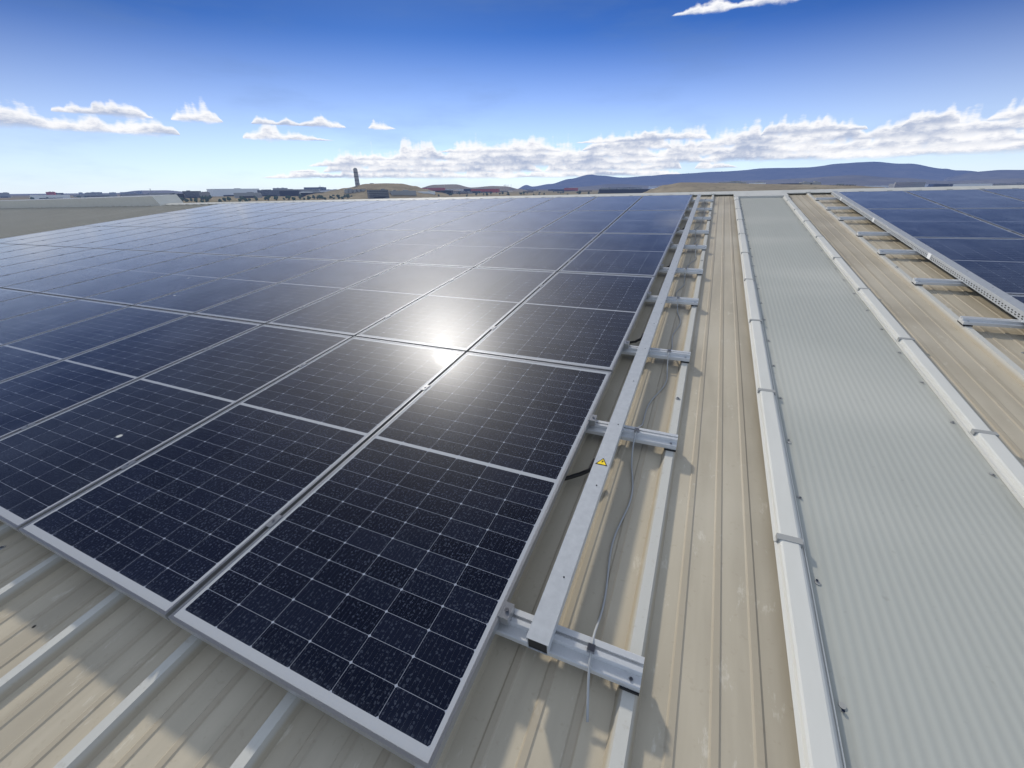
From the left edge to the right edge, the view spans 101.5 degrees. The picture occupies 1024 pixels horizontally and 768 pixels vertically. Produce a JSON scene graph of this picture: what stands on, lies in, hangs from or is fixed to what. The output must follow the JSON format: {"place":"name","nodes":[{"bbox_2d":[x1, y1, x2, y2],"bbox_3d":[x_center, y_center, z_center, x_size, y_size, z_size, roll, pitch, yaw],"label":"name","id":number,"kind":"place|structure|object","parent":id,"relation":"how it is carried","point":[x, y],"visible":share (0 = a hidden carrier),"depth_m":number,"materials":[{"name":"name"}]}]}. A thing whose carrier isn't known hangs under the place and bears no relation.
{"place":"outdoors","nodes":[
{"label":"outdoors","id":0,"kind":"place"},
{"bbox_2d":[10,190,182,194],"bbox_3d":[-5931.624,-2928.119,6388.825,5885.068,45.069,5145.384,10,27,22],"label":"hill","id":1,"kind":"structure","parent":0,"point":[158,191],"depth_m":5339.32,"materials":[{"name":"brown"}]},
{"bbox_2d":[0,188,647,202],"bbox_3d":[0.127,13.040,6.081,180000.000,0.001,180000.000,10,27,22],"label":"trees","id":2,"kind":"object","parent":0,"point":[280,198],"depth_m":1198.10,"materials":[{"name":"green plant"}]},
{"bbox_2d":[0,192,10,197],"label":"building","id":3,"kind":"structure","parent":2,"relation":"on","point":[5,195],"depth_m":1801.67,"materials":[{"name":"grey concrete"}]},
{"bbox_2d":[30,194,69,198],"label":"building","id":4,"kind":"structure","parent":2,"relation":"on","point":[38,196],"depth_m":1092.43,"materials":[{"name":"white"}]},
{"bbox_2d":[73,194,116,196],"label":"building","id":5,"kind":"structure","parent":2,"relation":"on","point":[97,195],"depth_m":1758.80,"materials":[{"name":"grey concrete"}]},
{"bbox_2d":[120,193,148,195],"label":"building","id":6,"kind":"structure","parent":2,"relation":"on","point":[136,194],"depth_m":1547.02,"materials":[{"name":"grey concrete"}]},
{"bbox_2d":[149,192,171,194],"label":"building","id":7,"kind":"structure","parent":2,"relation":"on","point":[156,193],"depth_m":1301.81,"materials":[{"name":"grey concrete"}]},
{"bbox_2d":[170,193,185,198],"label":"building","id":8,"kind":"structure","parent":2,"relation":"on","point":[180,195],"depth_m":923.60,"materials":[{"name":"grey"}]},
{"bbox_2d":[182,190,200,197],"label":"building","id":9,"kind":"structure","parent":2,"relation":"on","point":[191,194],"depth_m":1120.88,"materials":[{"name":"grey concrete"}]},
{"bbox_2d":[199,192,209,196],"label":"building","id":10,"kind":"structure","parent":2,"relation":"on","point":[207,194],"depth_m":1097.56,"materials":[{"name":"grey concrete"}]},
{"bbox_2d":[206,188,258,195],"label":"building","id":11,"kind":"structure","parent":2,"relation":"on","point":[222,192],"depth_m":1468.68,"materials":[{"name":"white"}]},
{"bbox_2d":[234,192,261,197],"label":"building","id":12,"kind":"structure","parent":2,"relation":"on","point":[248,195],"depth_m":1027.37,"materials":[{"name":"grey concrete"}]},
{"bbox_2d":[179,194,351,202],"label":"trees","id":13,"kind":"object","parent":2,"relation":"on","point":[206,198],"visible":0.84,"depth_m":642.10,"materials":[{"name":"green plant"}]},
{"bbox_2d":[257,189,279,195],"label":"building","id":14,"kind":"structure","parent":2,"relation":"on","point":[266,192],"depth_m":1368.45,"materials":[{"name":"grey concrete"}]},
{"bbox_2d":[279,190,300,195],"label":"building","id":15,"kind":"structure","parent":2,"relation":"on","point":[291,193],"depth_m":1311.28,"materials":[{"name":"grey"}]},
{"bbox_2d":[279,189,319,191],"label":"building","id":16,"kind":"structure","parent":2,"relation":"on","point":[313,190],"depth_m":1736.78,"materials":[{"name":"grey concrete"}]},
{"bbox_2d":[300,192,322,196],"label":"building","id":17,"kind":"structure","parent":2,"relation":"on","point":[303,194],"depth_m":997.16,"materials":[{"name":"grey"}]},
{"bbox_2d":[304,187,326,190],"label":"building","id":18,"kind":"structure","parent":2,"relation":"on","point":[323,189],"depth_m":2415.35,"materials":[{"name":"grey concrete"}]},
{"bbox_2d":[344,189,364,192],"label":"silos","id":19,"kind":"object","parent":2,"relation":"on","point":[353,191],"visible":0.43,"depth_m":855.65,"materials":[{"name":"grey concrete"}]},
{"bbox_2d":[301,183,451,198],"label":"hill","id":20,"kind":"structure","parent":2,"relation":"on","point":[380,186],"depth_m":885.28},
{"bbox_2d":[353,168,359,185],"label":"tower","id":21,"kind":"structure","parent":20,"relation":"on","point":[356,176],"depth_m":974.46,"materials":[{"name":"grey concrete"}]},
{"bbox_2d":[367,189,388,198],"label":"building","id":22,"kind":"structure","parent":2,"relation":"on","point":[379,194],"depth_m":787.77,"materials":[{"name":"grey concrete"}]},
{"bbox_2d":[389,190,415,194],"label":"building","id":23,"kind":"structure","parent":2,"relation":"on","point":[403,192],"depth_m":841.87,"materials":[{"name":"grey concrete"}]},
{"bbox_2d":[420,191,434,194],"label":"building","id":24,"kind":"structure","parent":2,"relation":"on","point":[431,192],"depth_m":894.74,"materials":[{"name":"white"}]},
{"bbox_2d":[422,188,444,190],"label":"building","id":25,"kind":"structure","parent":2,"relation":"on","point":[435,189],"depth_m":2325.06,"materials":[{"name":"red"}]},
{"bbox_2d":[435,190,452,193],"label":"building","id":26,"kind":"structure","parent":2,"relation":"on","point":[445,191],"depth_m":1347.46,"materials":[{"name":"grey"}]},
{"bbox_2d":[453,191,471,193],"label":"building","id":27,"kind":"structure","parent":2,"relation":"on","point":[465,192],"depth_m":1538.40,"materials":[{"name":"grey concrete"}]},
{"bbox_2d":[471,189,499,192],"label":"building","id":28,"kind":"structure","parent":2,"relation":"on","point":[489,190],"depth_m":1927.20,"materials":[{"name":"red"}]},
{"bbox_2d":[438,190,598,196],"bbox_3d":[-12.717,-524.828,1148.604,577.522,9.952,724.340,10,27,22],"label":"trees","id":29,"kind":"object","parent":2,"relation":"on","point":[476,193],"visible":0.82,"depth_m":979.07,"materials":[{"name":"green plant"}]},
{"bbox_2d":[564,188,577,190],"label":"building","id":30,"kind":"structure","parent":2,"relation":"on","point":[573,189],"depth_m":2476.66,"materials":[{"name":"grey"}]},
{"bbox_2d":[598,188,649,192],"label":"building","id":31,"kind":"structure","parent":2,"relation":"on","point":[639,190],"depth_m":1235.48,"materials":[{"name":"grey"}]},
{"bbox_2d":[612,187,642,188],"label":"building","id":32,"kind":"structure","parent":2,"relation":"on","point":[627,188],"depth_m":2289.92,"materials":[{"name":"grey concrete"}]},
{"bbox_2d":[718,181,746,183],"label":"building","id":33,"kind":"structure","parent":2,"relation":"on","point":[733,182],"depth_m":775.04,"materials":[{"name":"grey concrete"}]},
{"bbox_2d":[893,182,925,187],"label":"building","id":34,"kind":"structure","parent":2,"relation":"on","point":[907,184],"depth_m":1479.24,"materials":[{"name":"grey concrete"}]},
{"bbox_2d":[933,183,957,186],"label":"building","id":35,"kind":"structure","parent":2,"relation":"on","point":[942,185],"depth_m":1795.43,"materials":[{"name":"grey"}]},
{"bbox_2d":[953,183,991,185],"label":"building","id":36,"kind":"structure","parent":2,"relation":"on","point":[976,184],"depth_m":1338.45,"materials":[{"name":"white"}]},
{"bbox_2d":[992,183,1023,185],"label":"building","id":37,"kind":"structure","parent":2,"relation":"on","point":[1005,184],"depth_m":1429.60,"materials":[{"name":"grey concrete"}]},
{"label":"warehouse walls","id":38,"kind":"object","parent":2,"relation":"on","visible":0},
{"bbox_2d":[0,193,1023,767],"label":"metal roof","id":39,"kind":"structure","parent":38,"relation":"on","point":[96,673],"depth_m":1.59,"materials":[{"name":"paint"}]},
{"bbox_2d":[0,194,182,208],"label":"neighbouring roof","id":40,"kind":"structure","parent":39,"relation":"on","point":[149,200],"depth_m":20.82,"materials":[{"name":"paint"}]},
{"bbox_2d":[0,208,1023,549],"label":"roof fasteners","id":41,"kind":"object","parent":39,"relation":"on","point":[676,398],"visible":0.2,"depth_m":2.69,"materials":[{"name":"metal"}]},
{"bbox_2d":[163,185,1023,204],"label":"ridge cap","id":42,"kind":"object","parent":39,"relation":"on","point":[812,191],"visible":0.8,"depth_m":10.92,"materials":[{"name":"paint"}]},
{"bbox_2d":[495,199,713,695],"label":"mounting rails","id":43,"kind":"object","parent":39,"relation":"on","point":[623,668],"visible":0.14,"depth_m":1.43,"materials":[{"name":"metal"}]},
{"bbox_2d":[0,195,692,767],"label":"solar array","id":44,"kind":"object","parent":43,"relation":"on","point":[366,583],"visible":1,"depth_m":2.70,"materials":[{"name":"black glass"}]},
{"bbox_2d":[6,198,692,625],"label":"panel clamps","id":45,"kind":"object","parent":43,"relation":"attached to","point":[506,612],"visible":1,"depth_m":2.41,"materials":[{"name":"metal"}]},
{"bbox_2d":[526,194,700,655],"bbox_3d":[2.255,-1.802,5.624,0.076,0.061,10.947,9,33,22],"label":"cable tray","id":46,"kind":"object","parent":43,"relation":"on","point":[543,627],"visible":1,"depth_m":1.86,"materials":[{"name":"metal"}]},
{"bbox_2d":[564,227,684,480],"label":"pv leads","id":47,"kind":"object","parent":39,"relation":"on","point":[579,474],"visible":0.52,"depth_m":2.14,"materials":[{"name":"black rubber"}]},
{"bbox_2d":[586,199,705,721],"bbox_3d":[2.348,-1.656,5.495,0.127,0.100,10.883,9,33,22],"label":"earthing cable","id":48,"kind":"object","parent":39,"relation":"on","point":[591,646],"visible":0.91,"depth_m":1.81,"materials":[{"name":"grey plastic"}]},
{"bbox_2d":[733,192,1023,767],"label":"skylight trims","id":49,"kind":"object","parent":39,"relation":"on","point":[818,735],"visible":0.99,"depth_m":1.93,"materials":[{"name":"white metal"}]},
{"bbox_2d":[739,197,1023,767],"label":"skylight strip","id":50,"kind":"object","parent":39,"relation":"in","point":[911,510],"visible":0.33,"depth_m":1.74,"materials":[{"name":"white plastic"}]},
{"bbox_2d":[740,201,994,712],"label":"roof screws","id":51,"kind":"object","parent":50,"relation":"on","point":[842,705],"visible":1,"depth_m":1.97,"materials":[{"name":"grey metal"}]},
{"bbox_2d":[815,197,1023,328],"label":"mounting rails","id":52,"kind":"object","parent":39,"relation":"on","point":[970,321],"visible":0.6,"depth_m":4.09,"materials":[{"name":"metal"}]},
{"bbox_2d":[831,191,1023,322],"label":"cable tray","id":53,"kind":"object","parent":52,"relation":"on","point":[1011,305],"visible":1,"depth_m":4.29,"materials":[{"name":"metal"}]},
{"bbox_2d":[840,188,1023,302],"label":"solar array","id":54,"kind":"object","parent":52,"relation":"on","point":[982,242],"visible":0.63,"depth_m":5.86,"materials":[{"name":"blue glass"}]},
{"bbox_2d":[423,184,526,190],"bbox_3d":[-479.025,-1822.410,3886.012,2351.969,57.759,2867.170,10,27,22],"label":"hill","id":55,"kind":"structure","parent":0,"point":[457,186],"depth_m":3245.19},
{"bbox_2d":[0,0,1023,193],"label":"sky","id":56,"kind":"structure","parent":0,"point":[104,96],"materials":[{"name":"blue"}]},
{"bbox_2d":[519,162,976,188],"bbox_3d":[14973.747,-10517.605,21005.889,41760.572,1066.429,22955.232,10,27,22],"label":"mountain range","id":57,"kind":"structure","parent":0,"point":[891,170],"depth_m":19855.35,"materials":[{"name":"blue"}]},
{"bbox_2d":[643,182,885,192],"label":"hill","id":58,"kind":"structure","parent":0,"point":[693,187],"depth_m":681.40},
{"bbox_2d":[569,175,1023,188],"bbox_3d":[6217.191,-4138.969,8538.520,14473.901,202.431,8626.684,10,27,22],"label":"foothills","id":59,"kind":"structure","parent":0,"point":[860,180],"depth_m":7346.97,"materials":[{"name":"blue"}]},
{"bbox_2d":[799,181,820,184],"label":"building","id":60,"kind":"structure","parent":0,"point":[814,182],"depth_m":716.26,"materials":[{"name":"grey concrete"}]},
{"bbox_2d":[943,170,1023,180],"bbox_3d":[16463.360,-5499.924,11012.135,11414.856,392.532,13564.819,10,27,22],"label":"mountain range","id":61,"kind":"structure","parent":0,"point":[999,174],"depth_m":10823.76,"materials":[{"name":"blue"}]}
]}

